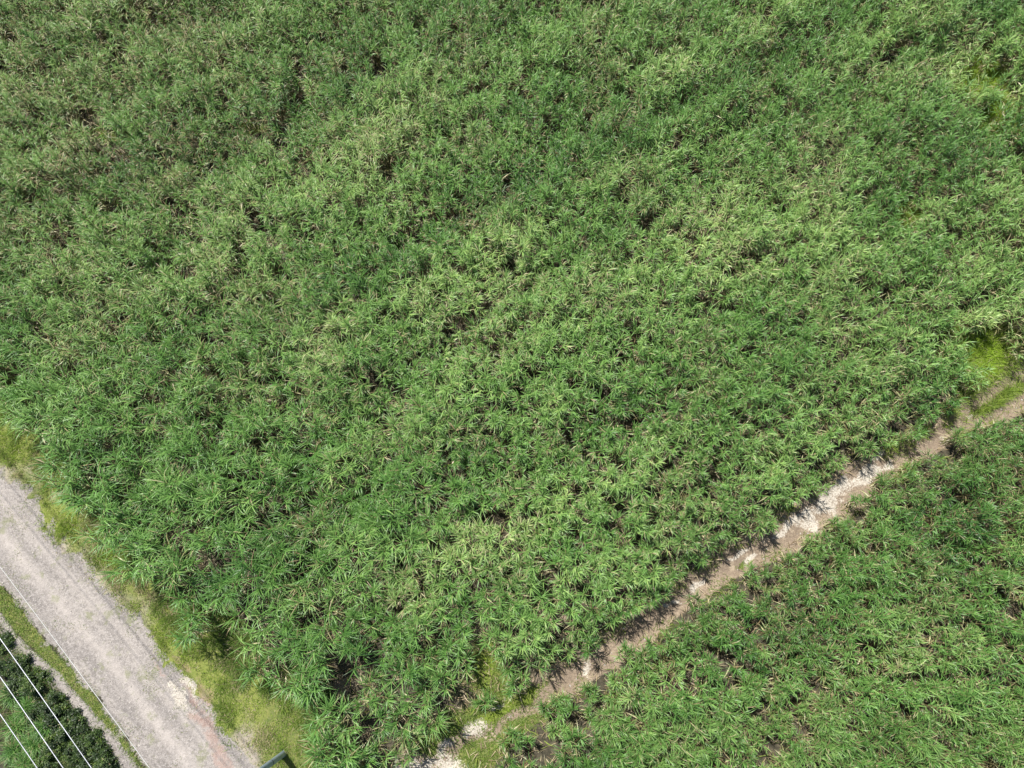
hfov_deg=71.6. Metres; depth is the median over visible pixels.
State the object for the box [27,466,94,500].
sugarcane plant
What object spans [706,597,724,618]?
sugarcane plant
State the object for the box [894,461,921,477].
sugarcane plant
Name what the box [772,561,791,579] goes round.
sugarcane plant
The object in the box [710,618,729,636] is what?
sugarcane plant
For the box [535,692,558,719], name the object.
sugarcane plant
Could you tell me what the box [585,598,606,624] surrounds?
sugarcane plant
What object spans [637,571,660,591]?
sugarcane plant
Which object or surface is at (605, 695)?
sugarcane plant
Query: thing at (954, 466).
sugarcane plant
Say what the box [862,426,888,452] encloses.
sugarcane plant
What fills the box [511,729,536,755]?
sugarcane plant
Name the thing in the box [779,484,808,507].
sugarcane plant
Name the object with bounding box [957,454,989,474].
sugarcane plant
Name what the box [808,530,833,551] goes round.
sugarcane plant
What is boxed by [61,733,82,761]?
shrub
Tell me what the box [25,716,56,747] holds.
grass clump
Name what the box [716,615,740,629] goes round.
sugarcane plant
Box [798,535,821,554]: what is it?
sugarcane plant
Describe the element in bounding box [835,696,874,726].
sugarcane plant
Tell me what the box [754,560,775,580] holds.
sugarcane plant
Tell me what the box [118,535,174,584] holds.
sugarcane plant
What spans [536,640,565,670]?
sugarcane plant
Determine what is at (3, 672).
shrub
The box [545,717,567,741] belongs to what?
sugarcane plant
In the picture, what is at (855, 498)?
sugarcane plant
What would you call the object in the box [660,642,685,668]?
sugarcane plant
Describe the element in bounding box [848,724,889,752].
sugarcane plant
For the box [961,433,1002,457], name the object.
sugarcane plant
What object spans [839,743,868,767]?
sugarcane plant
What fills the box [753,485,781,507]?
sugarcane plant
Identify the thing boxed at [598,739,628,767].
sugarcane plant
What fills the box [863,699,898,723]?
sugarcane plant
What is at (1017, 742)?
sugarcane plant
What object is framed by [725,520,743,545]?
sugarcane plant
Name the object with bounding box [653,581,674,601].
sugarcane plant
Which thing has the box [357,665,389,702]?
sugarcane plant
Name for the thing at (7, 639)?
shrub
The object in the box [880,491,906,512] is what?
sugarcane plant
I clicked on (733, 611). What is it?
sugarcane plant
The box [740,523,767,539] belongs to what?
sugarcane plant
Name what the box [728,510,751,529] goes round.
sugarcane plant
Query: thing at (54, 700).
shrub
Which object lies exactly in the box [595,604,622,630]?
sugarcane plant
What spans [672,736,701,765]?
sugarcane plant
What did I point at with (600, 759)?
sugarcane plant
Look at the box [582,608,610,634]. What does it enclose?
sugarcane plant
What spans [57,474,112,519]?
sugarcane plant
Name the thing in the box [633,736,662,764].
sugarcane plant
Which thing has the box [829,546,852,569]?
sugarcane plant
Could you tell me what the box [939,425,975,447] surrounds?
sugarcane plant
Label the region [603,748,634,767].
sugarcane plant
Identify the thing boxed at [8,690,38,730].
grass clump
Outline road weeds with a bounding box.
[0,485,245,767]
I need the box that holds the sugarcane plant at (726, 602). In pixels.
[717,593,736,614]
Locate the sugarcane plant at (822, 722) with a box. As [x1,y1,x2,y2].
[808,697,853,732]
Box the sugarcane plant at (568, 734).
[559,721,580,744]
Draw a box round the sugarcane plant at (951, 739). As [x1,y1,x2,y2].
[923,719,970,748]
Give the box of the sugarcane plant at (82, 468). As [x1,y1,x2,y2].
[56,450,101,497]
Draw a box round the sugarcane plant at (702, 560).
[689,549,709,567]
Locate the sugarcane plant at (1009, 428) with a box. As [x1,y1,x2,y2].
[996,421,1023,439]
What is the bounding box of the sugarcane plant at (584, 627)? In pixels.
[565,611,591,641]
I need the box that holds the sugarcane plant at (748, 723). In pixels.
[728,713,757,742]
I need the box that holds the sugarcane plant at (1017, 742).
[980,721,1023,758]
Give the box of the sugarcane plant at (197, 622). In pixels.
[173,591,222,632]
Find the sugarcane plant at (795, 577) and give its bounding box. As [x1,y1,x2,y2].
[777,568,802,585]
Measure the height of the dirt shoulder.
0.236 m
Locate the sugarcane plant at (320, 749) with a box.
[300,724,347,767]
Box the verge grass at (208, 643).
[0,367,376,767]
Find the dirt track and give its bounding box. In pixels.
[389,360,1023,767]
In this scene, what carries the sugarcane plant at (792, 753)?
on the ground at (454, 698)
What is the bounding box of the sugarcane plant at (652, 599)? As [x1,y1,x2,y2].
[638,589,660,611]
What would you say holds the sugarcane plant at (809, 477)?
on the ground at (454, 698)
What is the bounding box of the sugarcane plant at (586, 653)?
[579,632,602,661]
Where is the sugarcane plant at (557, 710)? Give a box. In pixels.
[549,699,572,727]
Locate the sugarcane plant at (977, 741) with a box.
[951,732,991,756]
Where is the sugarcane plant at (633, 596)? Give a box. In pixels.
[623,587,647,614]
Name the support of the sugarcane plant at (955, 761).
on the ground at (454, 698)
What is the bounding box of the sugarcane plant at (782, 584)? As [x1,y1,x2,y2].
[774,573,795,594]
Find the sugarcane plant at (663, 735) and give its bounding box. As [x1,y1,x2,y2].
[646,719,672,750]
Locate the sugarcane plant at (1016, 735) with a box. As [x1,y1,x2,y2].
[996,723,1023,745]
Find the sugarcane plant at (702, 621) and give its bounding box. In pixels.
[691,606,716,631]
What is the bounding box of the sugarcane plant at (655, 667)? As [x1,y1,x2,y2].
[645,660,666,682]
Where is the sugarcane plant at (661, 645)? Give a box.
[652,626,678,654]
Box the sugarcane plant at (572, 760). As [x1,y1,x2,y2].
[552,742,583,767]
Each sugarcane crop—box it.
[0,0,1023,767]
[464,411,1023,767]
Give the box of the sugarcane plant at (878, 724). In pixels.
[851,714,886,732]
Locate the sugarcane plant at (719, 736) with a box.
[705,713,742,746]
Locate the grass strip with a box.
[0,584,146,767]
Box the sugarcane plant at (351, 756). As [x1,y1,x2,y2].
[314,734,366,767]
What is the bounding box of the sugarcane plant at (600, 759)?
[584,737,620,767]
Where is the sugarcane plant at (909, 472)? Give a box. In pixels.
[898,463,921,482]
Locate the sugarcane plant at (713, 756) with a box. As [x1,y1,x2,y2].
[696,749,720,767]
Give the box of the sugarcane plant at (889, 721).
[881,712,920,734]
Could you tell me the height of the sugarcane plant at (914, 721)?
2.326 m
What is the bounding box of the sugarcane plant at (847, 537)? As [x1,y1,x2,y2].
[831,522,864,544]
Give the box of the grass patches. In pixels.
[87,2,1023,767]
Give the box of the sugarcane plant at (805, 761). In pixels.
[794,738,830,766]
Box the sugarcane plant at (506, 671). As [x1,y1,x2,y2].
[487,647,521,683]
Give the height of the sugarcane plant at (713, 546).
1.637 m
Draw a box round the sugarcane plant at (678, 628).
[669,616,696,642]
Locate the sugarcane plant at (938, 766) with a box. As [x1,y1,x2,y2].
[904,747,950,767]
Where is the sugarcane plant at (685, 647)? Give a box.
[675,636,700,655]
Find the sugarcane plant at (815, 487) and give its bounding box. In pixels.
[796,481,821,498]
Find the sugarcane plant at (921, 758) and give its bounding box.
[896,740,937,767]
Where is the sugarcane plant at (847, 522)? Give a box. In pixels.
[836,517,852,535]
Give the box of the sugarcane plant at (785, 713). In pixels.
[772,704,794,723]
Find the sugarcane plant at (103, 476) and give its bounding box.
[87,465,130,508]
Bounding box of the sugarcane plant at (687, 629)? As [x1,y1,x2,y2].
[680,621,702,643]
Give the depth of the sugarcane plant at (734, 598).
27.71 m
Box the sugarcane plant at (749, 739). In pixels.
[741,732,762,754]
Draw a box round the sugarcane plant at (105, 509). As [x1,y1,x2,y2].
[68,491,130,530]
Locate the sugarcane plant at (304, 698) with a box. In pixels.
[287,661,334,711]
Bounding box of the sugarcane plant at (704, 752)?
[686,730,714,761]
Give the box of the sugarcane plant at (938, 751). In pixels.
[901,738,946,767]
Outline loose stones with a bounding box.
[0,374,1022,767]
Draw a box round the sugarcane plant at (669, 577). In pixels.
[657,571,680,590]
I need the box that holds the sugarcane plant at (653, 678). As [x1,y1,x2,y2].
[640,670,661,694]
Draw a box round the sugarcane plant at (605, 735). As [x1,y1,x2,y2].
[589,714,619,744]
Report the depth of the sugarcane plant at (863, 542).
28.43 m
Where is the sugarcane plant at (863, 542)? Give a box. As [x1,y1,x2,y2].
[850,533,869,551]
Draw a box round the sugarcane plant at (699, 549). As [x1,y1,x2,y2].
[683,537,707,554]
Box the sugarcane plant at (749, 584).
[742,575,760,593]
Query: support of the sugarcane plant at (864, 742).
on the ground at (454, 698)
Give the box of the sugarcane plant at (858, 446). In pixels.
[851,438,878,460]
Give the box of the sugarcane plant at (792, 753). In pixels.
[777,740,807,767]
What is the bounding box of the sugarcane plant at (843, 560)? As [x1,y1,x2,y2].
[830,548,852,568]
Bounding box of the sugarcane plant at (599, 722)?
[592,703,619,733]
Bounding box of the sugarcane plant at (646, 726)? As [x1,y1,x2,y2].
[638,719,666,752]
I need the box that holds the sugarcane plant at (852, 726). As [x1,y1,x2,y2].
[836,710,869,738]
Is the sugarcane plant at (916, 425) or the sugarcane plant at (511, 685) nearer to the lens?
the sugarcane plant at (511, 685)
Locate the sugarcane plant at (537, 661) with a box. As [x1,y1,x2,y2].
[517,642,556,681]
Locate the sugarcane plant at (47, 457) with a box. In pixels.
[24,444,90,480]
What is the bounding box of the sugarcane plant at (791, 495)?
[775,489,795,512]
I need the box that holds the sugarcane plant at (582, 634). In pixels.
[576,618,600,639]
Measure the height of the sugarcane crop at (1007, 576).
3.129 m
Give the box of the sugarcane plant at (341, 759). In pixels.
[337,739,373,767]
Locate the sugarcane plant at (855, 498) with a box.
[841,493,872,509]
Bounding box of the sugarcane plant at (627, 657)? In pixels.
[608,646,636,669]
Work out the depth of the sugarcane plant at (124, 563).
27.27 m
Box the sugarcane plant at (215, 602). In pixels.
[199,577,238,615]
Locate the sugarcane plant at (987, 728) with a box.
[959,715,994,736]
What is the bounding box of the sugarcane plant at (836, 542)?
[823,529,848,549]
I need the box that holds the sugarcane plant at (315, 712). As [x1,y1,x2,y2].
[298,702,341,749]
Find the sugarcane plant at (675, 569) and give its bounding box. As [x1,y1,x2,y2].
[662,557,688,580]
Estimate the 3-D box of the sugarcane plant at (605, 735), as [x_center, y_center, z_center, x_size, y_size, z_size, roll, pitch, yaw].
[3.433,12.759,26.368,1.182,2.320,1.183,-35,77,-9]
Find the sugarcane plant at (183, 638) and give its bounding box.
[167,608,213,652]
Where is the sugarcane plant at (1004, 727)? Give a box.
[977,707,1022,739]
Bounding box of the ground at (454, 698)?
[0,0,1023,767]
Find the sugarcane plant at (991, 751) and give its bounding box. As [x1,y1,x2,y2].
[965,729,1015,760]
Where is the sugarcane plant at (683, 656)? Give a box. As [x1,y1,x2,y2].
[675,643,695,663]
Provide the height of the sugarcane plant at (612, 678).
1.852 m
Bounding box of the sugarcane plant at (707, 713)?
[693,701,725,734]
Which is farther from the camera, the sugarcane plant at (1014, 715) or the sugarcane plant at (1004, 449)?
the sugarcane plant at (1004, 449)
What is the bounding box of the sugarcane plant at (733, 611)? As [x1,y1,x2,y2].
[729,600,754,616]
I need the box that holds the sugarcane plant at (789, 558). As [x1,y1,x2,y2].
[778,550,806,574]
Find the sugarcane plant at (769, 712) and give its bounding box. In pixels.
[762,706,785,722]
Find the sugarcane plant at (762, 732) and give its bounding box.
[754,724,775,751]
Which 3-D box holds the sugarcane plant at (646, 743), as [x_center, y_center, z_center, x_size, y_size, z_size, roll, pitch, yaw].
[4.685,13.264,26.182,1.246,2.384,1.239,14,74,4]
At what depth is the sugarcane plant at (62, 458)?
28.29 m
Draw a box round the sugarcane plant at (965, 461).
[949,455,982,476]
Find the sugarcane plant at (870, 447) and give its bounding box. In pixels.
[853,439,881,461]
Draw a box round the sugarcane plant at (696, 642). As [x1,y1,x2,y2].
[690,632,711,651]
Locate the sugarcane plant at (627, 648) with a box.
[616,638,641,658]
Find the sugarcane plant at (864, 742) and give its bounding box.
[851,736,879,761]
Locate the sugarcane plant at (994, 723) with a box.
[964,710,1008,742]
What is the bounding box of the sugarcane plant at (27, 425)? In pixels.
[9,403,59,444]
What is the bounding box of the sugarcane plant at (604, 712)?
[598,698,628,736]
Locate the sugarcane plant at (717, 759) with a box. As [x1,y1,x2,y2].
[705,736,729,767]
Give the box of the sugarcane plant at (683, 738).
[667,721,695,757]
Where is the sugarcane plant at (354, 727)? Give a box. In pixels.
[327,696,370,746]
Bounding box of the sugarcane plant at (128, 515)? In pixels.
[111,504,151,542]
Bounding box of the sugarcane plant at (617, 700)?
[601,688,624,710]
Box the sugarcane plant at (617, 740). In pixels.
[603,712,630,747]
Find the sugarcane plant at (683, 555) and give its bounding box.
[675,550,698,570]
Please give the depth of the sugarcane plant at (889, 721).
26.06 m
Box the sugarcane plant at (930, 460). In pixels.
[913,448,946,465]
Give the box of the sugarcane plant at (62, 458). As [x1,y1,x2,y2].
[39,434,97,477]
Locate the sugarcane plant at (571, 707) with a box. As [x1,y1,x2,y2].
[557,698,581,719]
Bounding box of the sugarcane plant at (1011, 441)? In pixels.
[995,426,1023,445]
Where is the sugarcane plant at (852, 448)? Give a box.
[845,436,867,456]
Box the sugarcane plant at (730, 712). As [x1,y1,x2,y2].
[708,697,744,732]
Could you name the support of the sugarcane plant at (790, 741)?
on the ground at (454, 698)
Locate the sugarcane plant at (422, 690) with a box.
[412,665,446,710]
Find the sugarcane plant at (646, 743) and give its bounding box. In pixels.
[625,728,655,760]
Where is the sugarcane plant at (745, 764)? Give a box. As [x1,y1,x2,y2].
[726,746,757,767]
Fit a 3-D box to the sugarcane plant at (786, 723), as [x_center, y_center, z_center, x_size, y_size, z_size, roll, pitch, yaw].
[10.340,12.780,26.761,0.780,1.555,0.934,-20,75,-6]
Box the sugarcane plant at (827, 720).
[805,710,846,741]
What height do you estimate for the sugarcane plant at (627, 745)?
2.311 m
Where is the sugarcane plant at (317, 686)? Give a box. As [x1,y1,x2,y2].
[289,658,337,712]
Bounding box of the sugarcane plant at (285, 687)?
[255,659,310,710]
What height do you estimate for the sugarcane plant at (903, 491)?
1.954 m
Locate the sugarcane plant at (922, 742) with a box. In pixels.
[887,718,935,756]
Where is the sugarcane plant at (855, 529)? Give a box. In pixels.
[850,520,873,536]
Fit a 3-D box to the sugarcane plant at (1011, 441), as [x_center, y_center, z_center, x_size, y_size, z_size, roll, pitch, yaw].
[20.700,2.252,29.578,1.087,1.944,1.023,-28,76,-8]
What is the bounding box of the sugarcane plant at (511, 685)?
[502,671,519,700]
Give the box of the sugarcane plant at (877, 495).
[860,486,891,508]
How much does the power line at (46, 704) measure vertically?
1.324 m
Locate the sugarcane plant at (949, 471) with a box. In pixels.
[928,457,968,481]
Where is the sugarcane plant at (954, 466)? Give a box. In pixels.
[938,461,974,478]
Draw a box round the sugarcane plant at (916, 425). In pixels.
[903,420,924,434]
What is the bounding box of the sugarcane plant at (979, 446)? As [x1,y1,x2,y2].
[958,433,996,456]
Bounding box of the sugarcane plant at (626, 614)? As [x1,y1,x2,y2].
[614,596,637,620]
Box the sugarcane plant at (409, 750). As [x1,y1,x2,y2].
[386,737,421,767]
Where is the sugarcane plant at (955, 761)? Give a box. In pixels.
[932,744,963,767]
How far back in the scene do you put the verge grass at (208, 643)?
28.25 m
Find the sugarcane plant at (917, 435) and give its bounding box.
[894,428,928,443]
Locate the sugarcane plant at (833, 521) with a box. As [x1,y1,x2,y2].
[818,515,851,537]
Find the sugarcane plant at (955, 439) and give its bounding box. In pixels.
[938,427,975,450]
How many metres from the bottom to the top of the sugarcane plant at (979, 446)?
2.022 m
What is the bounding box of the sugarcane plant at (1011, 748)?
[978,735,1023,767]
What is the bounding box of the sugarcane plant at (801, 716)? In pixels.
[791,700,815,730]
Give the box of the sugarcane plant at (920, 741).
[900,712,944,748]
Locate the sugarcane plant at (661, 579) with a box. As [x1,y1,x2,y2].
[648,565,668,588]
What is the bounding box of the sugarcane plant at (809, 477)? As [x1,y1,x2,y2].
[794,468,821,486]
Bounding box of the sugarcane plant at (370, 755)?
[349,736,383,767]
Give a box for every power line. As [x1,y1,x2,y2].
[0,567,149,767]
[0,638,91,767]
[0,676,63,767]
[0,714,37,767]
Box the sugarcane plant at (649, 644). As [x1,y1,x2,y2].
[644,632,658,659]
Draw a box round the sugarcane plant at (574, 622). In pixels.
[567,609,594,630]
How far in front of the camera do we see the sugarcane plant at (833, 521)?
28.54 m
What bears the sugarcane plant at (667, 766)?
on the ground at (454, 698)
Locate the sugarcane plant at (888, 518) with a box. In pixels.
[865,507,891,526]
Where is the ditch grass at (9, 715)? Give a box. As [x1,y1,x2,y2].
[0,626,119,767]
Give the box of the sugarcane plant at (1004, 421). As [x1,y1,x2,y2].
[988,418,1015,440]
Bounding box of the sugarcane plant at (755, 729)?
[744,714,766,734]
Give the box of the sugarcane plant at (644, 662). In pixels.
[632,644,657,670]
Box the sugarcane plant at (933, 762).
[908,750,951,767]
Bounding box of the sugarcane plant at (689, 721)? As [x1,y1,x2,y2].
[673,697,710,733]
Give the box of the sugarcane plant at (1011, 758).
[990,741,1023,767]
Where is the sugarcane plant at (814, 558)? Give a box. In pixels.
[796,551,823,572]
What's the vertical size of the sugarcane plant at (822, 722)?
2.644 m
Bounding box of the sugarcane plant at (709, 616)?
[692,612,718,635]
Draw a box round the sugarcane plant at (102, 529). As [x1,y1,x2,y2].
[91,496,130,544]
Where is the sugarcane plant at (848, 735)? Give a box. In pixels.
[817,721,859,757]
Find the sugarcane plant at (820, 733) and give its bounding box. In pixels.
[801,725,841,760]
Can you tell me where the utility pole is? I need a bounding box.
[259,750,286,767]
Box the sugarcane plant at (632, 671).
[623,661,641,686]
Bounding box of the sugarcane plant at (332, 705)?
[300,688,356,745]
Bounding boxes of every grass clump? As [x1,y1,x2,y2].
[0,681,30,712]
[0,731,27,767]
[1,709,32,744]
[7,749,42,767]
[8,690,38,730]
[10,724,46,763]
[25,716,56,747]
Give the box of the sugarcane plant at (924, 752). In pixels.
[895,721,950,761]
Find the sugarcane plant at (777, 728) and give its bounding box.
[764,719,788,741]
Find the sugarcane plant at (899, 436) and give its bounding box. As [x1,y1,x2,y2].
[890,430,913,444]
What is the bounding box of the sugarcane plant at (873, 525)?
[860,509,891,534]
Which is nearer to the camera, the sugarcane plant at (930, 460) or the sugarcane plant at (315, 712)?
the sugarcane plant at (315, 712)
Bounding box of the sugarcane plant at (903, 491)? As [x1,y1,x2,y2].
[887,484,918,507]
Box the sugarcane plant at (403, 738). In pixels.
[391,723,430,757]
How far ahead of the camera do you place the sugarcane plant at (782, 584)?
28.09 m
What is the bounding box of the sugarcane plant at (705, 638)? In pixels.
[699,626,715,646]
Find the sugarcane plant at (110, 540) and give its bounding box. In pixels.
[67,513,130,555]
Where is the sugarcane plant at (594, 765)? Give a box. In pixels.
[569,750,601,767]
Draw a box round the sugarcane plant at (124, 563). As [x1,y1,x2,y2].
[94,552,152,588]
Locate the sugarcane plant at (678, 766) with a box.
[669,747,702,767]
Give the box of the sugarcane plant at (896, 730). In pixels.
[878,711,917,741]
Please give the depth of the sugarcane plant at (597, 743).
25.97 m
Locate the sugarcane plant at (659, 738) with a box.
[650,718,682,755]
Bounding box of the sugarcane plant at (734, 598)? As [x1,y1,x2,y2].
[725,582,745,605]
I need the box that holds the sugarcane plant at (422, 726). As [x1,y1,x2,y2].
[410,694,456,745]
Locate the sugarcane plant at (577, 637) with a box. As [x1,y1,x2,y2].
[566,629,595,648]
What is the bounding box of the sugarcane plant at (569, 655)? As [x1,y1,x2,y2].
[553,637,576,663]
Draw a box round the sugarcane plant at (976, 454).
[956,448,983,468]
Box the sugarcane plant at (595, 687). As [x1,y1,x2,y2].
[580,680,599,703]
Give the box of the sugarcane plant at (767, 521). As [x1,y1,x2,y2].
[754,512,778,533]
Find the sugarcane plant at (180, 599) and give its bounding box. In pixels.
[161,568,206,615]
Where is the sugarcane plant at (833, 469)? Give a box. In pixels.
[822,463,844,477]
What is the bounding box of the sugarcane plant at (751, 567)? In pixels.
[741,561,762,585]
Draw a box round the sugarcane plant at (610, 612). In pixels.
[599,602,626,626]
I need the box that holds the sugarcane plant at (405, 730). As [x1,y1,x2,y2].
[382,698,423,746]
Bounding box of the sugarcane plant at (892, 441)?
[876,427,897,448]
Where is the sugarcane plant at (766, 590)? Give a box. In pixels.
[755,584,779,596]
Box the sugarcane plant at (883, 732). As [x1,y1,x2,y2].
[869,720,895,745]
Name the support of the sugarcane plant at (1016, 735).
on the ground at (454, 698)
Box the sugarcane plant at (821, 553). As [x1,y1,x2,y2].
[811,538,833,561]
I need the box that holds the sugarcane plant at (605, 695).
[599,682,619,704]
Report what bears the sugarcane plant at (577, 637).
on the ground at (454, 698)
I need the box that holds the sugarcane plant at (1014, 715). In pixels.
[989,705,1023,732]
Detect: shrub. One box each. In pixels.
[0,630,15,654]
[0,658,11,680]
[2,674,25,699]
[3,652,32,677]
[16,665,53,699]
[22,698,42,721]
[31,750,62,767]
[38,688,70,721]
[39,712,64,729]
[40,722,72,753]
[54,705,87,736]
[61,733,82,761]
[64,752,94,767]
[71,723,105,757]
[88,743,120,767]
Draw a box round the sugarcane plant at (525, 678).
[513,669,530,690]
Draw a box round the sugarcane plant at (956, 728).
[942,717,969,742]
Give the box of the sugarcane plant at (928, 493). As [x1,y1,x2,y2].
[907,487,943,499]
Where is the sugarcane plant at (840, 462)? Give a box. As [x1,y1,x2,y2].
[823,452,848,469]
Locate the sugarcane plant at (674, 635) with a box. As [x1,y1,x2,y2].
[663,630,684,651]
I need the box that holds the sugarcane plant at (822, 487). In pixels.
[807,477,835,496]
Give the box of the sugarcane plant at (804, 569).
[789,553,817,576]
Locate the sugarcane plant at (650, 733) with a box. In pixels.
[621,707,658,741]
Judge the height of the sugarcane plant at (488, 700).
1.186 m
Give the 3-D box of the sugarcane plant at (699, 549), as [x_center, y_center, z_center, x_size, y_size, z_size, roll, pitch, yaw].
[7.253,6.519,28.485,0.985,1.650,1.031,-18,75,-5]
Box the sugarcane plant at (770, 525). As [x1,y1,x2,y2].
[749,508,779,532]
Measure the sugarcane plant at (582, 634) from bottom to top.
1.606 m
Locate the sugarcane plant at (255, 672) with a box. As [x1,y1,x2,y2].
[237,651,276,692]
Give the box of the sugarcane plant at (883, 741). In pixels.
[866,727,904,753]
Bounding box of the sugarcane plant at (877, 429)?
[867,419,884,437]
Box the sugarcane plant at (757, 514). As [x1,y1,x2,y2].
[748,506,775,533]
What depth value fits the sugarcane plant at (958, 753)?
25.82 m
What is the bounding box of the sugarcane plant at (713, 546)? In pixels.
[701,537,727,556]
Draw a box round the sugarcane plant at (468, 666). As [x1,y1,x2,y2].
[448,641,478,682]
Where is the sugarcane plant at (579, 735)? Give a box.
[560,723,590,754]
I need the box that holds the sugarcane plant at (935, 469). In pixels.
[920,461,951,486]
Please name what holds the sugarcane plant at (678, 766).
on the ground at (454, 698)
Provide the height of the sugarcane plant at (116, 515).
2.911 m
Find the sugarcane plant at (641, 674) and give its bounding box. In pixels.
[633,657,654,682]
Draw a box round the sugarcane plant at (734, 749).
[721,729,749,758]
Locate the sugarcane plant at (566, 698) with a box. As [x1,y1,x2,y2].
[548,688,572,707]
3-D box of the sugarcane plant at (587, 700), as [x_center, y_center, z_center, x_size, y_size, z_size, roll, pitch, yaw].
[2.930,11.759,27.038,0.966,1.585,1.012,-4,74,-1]
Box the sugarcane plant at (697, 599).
[681,588,711,615]
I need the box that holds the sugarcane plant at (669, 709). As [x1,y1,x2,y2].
[653,694,686,728]
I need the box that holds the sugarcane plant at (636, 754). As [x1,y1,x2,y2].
[614,743,645,767]
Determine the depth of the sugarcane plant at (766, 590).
28.07 m
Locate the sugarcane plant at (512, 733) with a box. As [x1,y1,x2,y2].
[496,723,523,752]
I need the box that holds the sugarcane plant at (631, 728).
[609,711,638,743]
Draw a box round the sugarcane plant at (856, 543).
[844,532,866,548]
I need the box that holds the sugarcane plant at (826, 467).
[815,462,832,479]
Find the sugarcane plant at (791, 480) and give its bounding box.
[786,474,813,491]
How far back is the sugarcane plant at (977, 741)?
26.14 m
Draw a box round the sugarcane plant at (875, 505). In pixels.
[870,491,899,509]
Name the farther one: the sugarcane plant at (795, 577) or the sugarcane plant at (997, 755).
the sugarcane plant at (795, 577)
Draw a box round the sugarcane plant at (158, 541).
[130,531,182,576]
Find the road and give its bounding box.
[0,467,258,767]
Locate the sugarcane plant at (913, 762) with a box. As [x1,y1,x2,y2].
[880,748,924,767]
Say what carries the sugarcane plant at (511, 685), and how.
on the ground at (454, 698)
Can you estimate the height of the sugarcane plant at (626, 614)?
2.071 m
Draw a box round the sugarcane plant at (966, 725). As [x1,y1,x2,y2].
[942,703,990,733]
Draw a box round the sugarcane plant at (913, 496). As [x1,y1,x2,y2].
[900,487,928,505]
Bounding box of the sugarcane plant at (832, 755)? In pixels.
[797,738,840,767]
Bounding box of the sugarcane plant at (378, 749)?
[367,737,397,767]
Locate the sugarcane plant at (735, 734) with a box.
[719,716,746,746]
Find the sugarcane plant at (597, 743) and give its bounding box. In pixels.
[589,724,611,759]
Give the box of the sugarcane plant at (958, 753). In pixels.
[943,742,982,767]
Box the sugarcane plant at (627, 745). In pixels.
[619,728,651,766]
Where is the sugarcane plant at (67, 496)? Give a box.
[50,463,103,512]
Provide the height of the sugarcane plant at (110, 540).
3.196 m
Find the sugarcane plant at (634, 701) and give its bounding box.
[619,682,645,709]
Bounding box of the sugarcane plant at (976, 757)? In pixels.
[944,739,993,767]
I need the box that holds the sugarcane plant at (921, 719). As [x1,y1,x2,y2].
[902,709,957,735]
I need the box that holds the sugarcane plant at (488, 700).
[468,684,498,715]
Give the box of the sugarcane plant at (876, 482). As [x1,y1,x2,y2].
[866,469,895,487]
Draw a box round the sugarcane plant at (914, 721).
[908,716,945,748]
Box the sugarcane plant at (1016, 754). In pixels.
[1000,735,1023,765]
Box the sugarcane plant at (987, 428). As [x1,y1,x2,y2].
[972,424,999,438]
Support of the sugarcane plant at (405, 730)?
on the ground at (454, 698)
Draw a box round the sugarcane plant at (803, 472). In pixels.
[795,467,821,487]
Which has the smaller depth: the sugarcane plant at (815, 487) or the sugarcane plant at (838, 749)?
the sugarcane plant at (838, 749)
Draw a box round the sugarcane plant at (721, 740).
[711,725,737,754]
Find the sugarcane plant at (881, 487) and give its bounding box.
[873,477,896,492]
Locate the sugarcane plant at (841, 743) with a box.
[825,727,864,761]
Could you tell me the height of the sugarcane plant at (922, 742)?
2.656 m
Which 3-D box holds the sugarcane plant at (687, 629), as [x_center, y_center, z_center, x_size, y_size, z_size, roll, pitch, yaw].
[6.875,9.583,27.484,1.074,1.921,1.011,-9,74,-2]
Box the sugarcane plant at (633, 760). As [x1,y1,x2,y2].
[628,745,654,767]
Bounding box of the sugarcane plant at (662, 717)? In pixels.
[641,693,671,730]
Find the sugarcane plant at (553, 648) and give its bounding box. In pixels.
[536,638,561,661]
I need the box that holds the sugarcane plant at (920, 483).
[905,471,939,491]
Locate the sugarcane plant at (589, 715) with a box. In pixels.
[578,704,596,728]
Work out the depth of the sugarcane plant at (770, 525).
28.43 m
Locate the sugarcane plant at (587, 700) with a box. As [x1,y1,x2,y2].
[577,678,600,707]
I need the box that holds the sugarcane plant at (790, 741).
[779,724,808,754]
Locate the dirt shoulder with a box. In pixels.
[0,464,255,767]
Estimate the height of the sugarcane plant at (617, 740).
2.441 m
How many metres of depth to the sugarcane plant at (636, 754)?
25.56 m
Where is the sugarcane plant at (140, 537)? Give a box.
[99,524,163,561]
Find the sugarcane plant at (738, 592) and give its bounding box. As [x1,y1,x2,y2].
[727,582,746,601]
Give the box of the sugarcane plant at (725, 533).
[710,529,731,539]
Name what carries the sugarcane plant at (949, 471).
on the ground at (454, 698)
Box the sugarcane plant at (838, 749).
[812,722,850,761]
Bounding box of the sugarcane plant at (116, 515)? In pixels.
[102,502,141,544]
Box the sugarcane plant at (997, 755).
[983,744,1023,767]
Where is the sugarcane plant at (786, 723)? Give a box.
[776,710,796,734]
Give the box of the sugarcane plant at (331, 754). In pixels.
[298,729,343,767]
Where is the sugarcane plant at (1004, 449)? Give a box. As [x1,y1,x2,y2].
[983,434,1022,455]
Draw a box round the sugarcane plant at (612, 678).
[603,665,632,694]
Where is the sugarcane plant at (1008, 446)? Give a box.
[983,442,1011,459]
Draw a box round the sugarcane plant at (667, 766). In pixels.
[646,737,678,767]
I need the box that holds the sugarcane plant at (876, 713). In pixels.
[861,701,884,722]
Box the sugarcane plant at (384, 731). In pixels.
[368,701,397,744]
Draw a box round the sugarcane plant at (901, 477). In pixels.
[888,474,908,485]
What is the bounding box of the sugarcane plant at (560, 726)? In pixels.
[546,714,571,741]
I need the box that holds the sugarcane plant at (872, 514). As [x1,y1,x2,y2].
[863,505,884,522]
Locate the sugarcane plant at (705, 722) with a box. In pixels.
[679,710,718,748]

